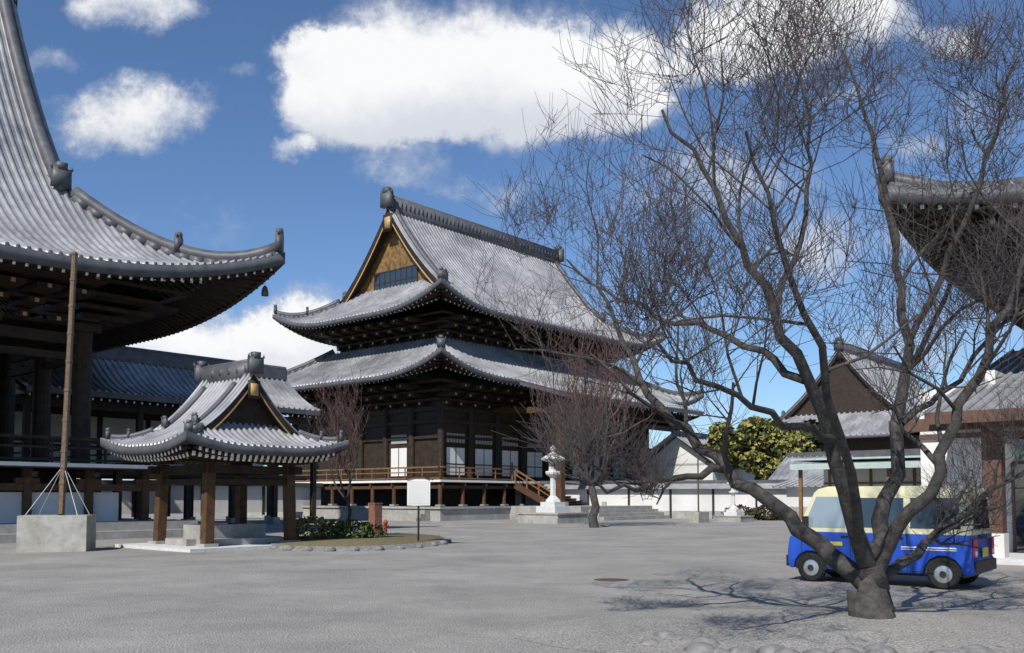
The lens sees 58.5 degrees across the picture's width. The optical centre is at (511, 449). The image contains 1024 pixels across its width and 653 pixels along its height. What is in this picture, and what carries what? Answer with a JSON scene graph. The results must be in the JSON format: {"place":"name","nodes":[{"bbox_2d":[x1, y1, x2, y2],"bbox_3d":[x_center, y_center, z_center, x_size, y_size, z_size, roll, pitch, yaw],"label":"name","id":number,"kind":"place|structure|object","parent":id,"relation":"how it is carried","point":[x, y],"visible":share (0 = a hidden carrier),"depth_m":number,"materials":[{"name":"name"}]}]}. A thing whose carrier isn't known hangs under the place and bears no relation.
{"place":"outdoors","nodes":[
{"label":"outdoors","id":0,"kind":"place"},
{"bbox_2d":[368,503,382,532],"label":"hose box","id":1,"kind":"object","parent":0,"point":[375,513],"visible":0.82,"depth_m":40.38,"materials":[{"name":"red brick"}]},
{"bbox_2d":[0,513,1023,652],"bbox_3d":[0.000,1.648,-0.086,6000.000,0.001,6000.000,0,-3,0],"label":"ground","id":2,"kind":"structure","parent":0,"point":[476,586],"depth_m":16.75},
{"bbox_2d":[16,252,95,551],"bbox_3d":[-14.435,-1.966,30.294,1.950,10.397,4.906,1,-3,-12],"label":"pole","id":3,"kind":"object","parent":2,"relation":"on","point":[60,531],"visible":1,"depth_m":27.84,"materials":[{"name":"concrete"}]},
{"bbox_2d":[0,261,197,543],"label":"temple building","id":4,"kind":"structure","parent":2,"relation":"on","point":[41,331],"depth_m":38.06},
{"bbox_2d":[0,0,284,352],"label":"temple roof","id":5,"kind":"structure","parent":4,"relation":"on","point":[51,219],"depth_m":39.38,"materials":[{"name":"grey tile"}]},
{"bbox_2d":[261,286,268,296],"bbox_3d":[-10.807,-7.290,40.026,0.296,1.150,0.296,0,-3,0],"label":"wind bell","id":6,"kind":"object","parent":5,"relation":"hanging from","point":[264,292],"visible":0.94,"depth_m":39.92,"materials":[{"name":"black metal"}]},
{"bbox_2d":[14,346,322,523],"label":"corridor","id":7,"kind":"object","parent":2,"relation":"on","point":[134,389],"visible":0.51,"depth_m":54.12,"materials":[{"name":"tile"}]},
{"bbox_2d":[114,453,320,552],"bbox_3d":[-9.701,1.718,30.861,4.750,3.100,5.200,-3,-4,40],"label":"pavilion base","id":8,"kind":"object","parent":2,"relation":"on","point":[208,534],"visible":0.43,"depth_m":30.20,"materials":[{"name":"brown wood"}]},
{"bbox_2d":[100,351,348,465],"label":"pavilion roof","id":9,"kind":"structure","parent":8,"relation":"on","point":[231,410],"depth_m":29.96,"materials":[{"name":"grey tile"}]},
{"bbox_2d":[306,362,372,535],"bbox_3d":[-6.545,0.045,34.291,2.429,6.825,3.427,1,-3,-22],"label":"bare tree","id":10,"kind":"object","parent":2,"relation":"on","point":[345,436],"visible":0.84,"depth_m":34.27,"materials":[{"name":"brown plant"}]},
{"bbox_2d":[296,515,387,538],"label":"bed shrubs","id":11,"kind":"object","parent":2,"relation":"on","point":[365,529],"visible":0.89,"depth_m":32.83,"materials":[{"name":"green plant"}]},
{"bbox_2d":[264,533,450,551],"bbox_3d":[-5.571,3.310,33.344,6.717,0.220,11.139,0,-3,0],"label":"planting bed","id":12,"kind":"object","parent":2,"relation":"on","point":[392,541],"visible":0.69,"depth_m":29.99,"materials":[{"name":"stone"}]},
{"bbox_2d":[382,519,388,531],"bbox_3d":[-5.393,3.335,38.987,0.280,0.720,0.220,0,-3,0],"label":"fire hydrant","id":13,"kind":"object","parent":2,"relation":"on","point":[385,523],"visible":0.65,"depth_m":38.93,"materials":[{"name":"red metal"}]},
{"bbox_2d":[404,475,433,540],"bbox_3d":[-3.204,2.086,31.356,1.010,2.417,0.160,1,-3,-10],"label":"notice board","id":14,"kind":"object","parent":2,"relation":"on","point":[418,491],"visible":0.89,"depth_m":31.35,"materials":[{"name":"white paint"}]},
{"bbox_2d":[247,310,683,520],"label":"temple hall","id":15,"kind":"structure","parent":2,"relation":"on","point":[440,424],"depth_m":72.58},
{"bbox_2d":[272,186,665,359],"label":"upper roof","id":16,"kind":"structure","parent":15,"relation":"on","point":[434,246],"depth_m":80.61,"materials":[{"name":"grey tile"}]},
{"bbox_2d":[374,264,417,290],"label":"gable window","id":17,"kind":"structure","parent":16,"relation":"in","point":[396,277],"depth_m":78.27,"materials":[{"name":"glass"}]},
{"bbox_2d":[287,332,703,405],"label":"lower roof","id":18,"kind":"structure","parent":15,"relation":"attached to","point":[392,364],"depth_m":73.96,"materials":[{"name":"grey tile"}]},
{"bbox_2d":[519,379,703,426],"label":"entrance canopy roof","id":19,"kind":"structure","parent":15,"relation":"attached to","point":[673,408],"depth_m":75.64,"materials":[{"name":"grey tile"}]},
{"bbox_2d":[517,447,588,523],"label":"stone lantern","id":20,"kind":"object","parent":2,"relation":"on","point":[552,509],"visible":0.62,"depth_m":58.50,"materials":[{"name":"grey stone"}]},
{"bbox_2d":[520,281,664,527],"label":"plum tree","id":21,"kind":"object","parent":2,"relation":"on","point":[592,517],"visible":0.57,"depth_m":49.70,"materials":[{"name":"brown plant"}]},
{"bbox_2d":[589,578,633,581],"bbox_3d":[1.988,2.606,18.277,0.892,0.004,0.892,0,-3,0],"label":"manhole cover","id":22,"kind":"object","parent":2,"relation":"on","point":[611,579],"visible":1,"depth_m":18.31,"materials":[{"name":"metal"}]},
{"bbox_2d":[689,435,708,522],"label":"post","id":23,"kind":"object","parent":2,"relation":"on","point":[698,517],"visible":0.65,"depth_m":59.35,"materials":[{"name":"grey stone"}]},
{"bbox_2d":[515,430,920,518],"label":"walls and houses","id":24,"kind":"structure","parent":2,"relation":"on","point":[678,499],"depth_m":71.38,"materials":[{"name":"paint"}]},
{"bbox_2d":[713,483,753,521],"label":"stone lantern","id":25,"kind":"object","parent":2,"relation":"on","point":[733,513],"visible":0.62,"depth_m":61.49,"materials":[{"name":"grey stone"}]},
{"bbox_2d":[453,0,1023,619],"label":"plum tree","id":26,"kind":"object","parent":2,"relation":"on","point":[869,572],"visible":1,"depth_m":10.73,"materials":[{"name":"brown plant"}]},
{"bbox_2d":[699,416,815,479],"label":"yellow green tree","id":27,"kind":"object","parent":2,"relation":"on","point":[759,450],"visible":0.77,"depth_m":76.61,"materials":[{"name":"green plant"}]},
{"bbox_2d":[504,605,1023,652],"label":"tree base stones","id":28,"kind":"object","parent":2,"relation":"on","point":[783,629],"visible":1,"depth_m":10.58,"materials":[{"name":"grey gravel"}]},
{"bbox_2d":[721,419,824,520],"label":"shrubs","id":29,"kind":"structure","parent":2,"relation":"on","point":[820,447],"depth_m":66.33,"materials":[{"name":"green plant"}]},
{"bbox_2d":[790,455,920,519],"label":"copper roof walkway","id":30,"kind":"structure","parent":2,"relation":"on","point":[873,471],"depth_m":40.32,"materials":[{"name":"paint"}]},
{"bbox_2d":[786,486,996,589],"bbox_3d":[7.269,1.649,17.704,3.490,1.860,1.810,-3,-4,40],"label":"van body","id":31,"kind":"object","parent":2,"relation":"on","point":[944,567],"visible":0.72,"depth_m":16.84,"materials":[{"name":"blue metal"}]},
{"bbox_2d":[17,0,1023,479],"label":"sky","id":32,"kind":"structure","parent":0,"point":[224,125],"materials":[{"name":"blue"}]},
{"bbox_2d":[846,435,919,450],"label":"distant hall body","id":33,"kind":"structure","parent":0,"point":[877,443],"depth_m":185.97,"materials":[{"name":"brown wood"}]},
{"bbox_2d":[734,337,922,438],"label":"distant hall roof","id":34,"kind":"structure","parent":33,"relation":"on","point":[855,410],"depth_m":193.92,"materials":[{"name":"tile"}]},
{"bbox_2d":[889,348,1023,565],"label":"office building","id":35,"kind":"structure","parent":0,"point":[1009,550],"depth_m":24.84,"materials":[{"name":"paint"}]},
{"bbox_3d":[35.123,-3.913,23.742,32.689,5.200,23.689,-3,-4,40],"label":"upper hall wall","id":36,"kind":"object","parent":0,"visible":0},
{"bbox_2d":[878,155,1023,329],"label":"hall roof","id":37,"kind":"structure","parent":36,"relation":"on","point":[977,215],"depth_m":25.65,"materials":[{"name":"tile"}]}
]}

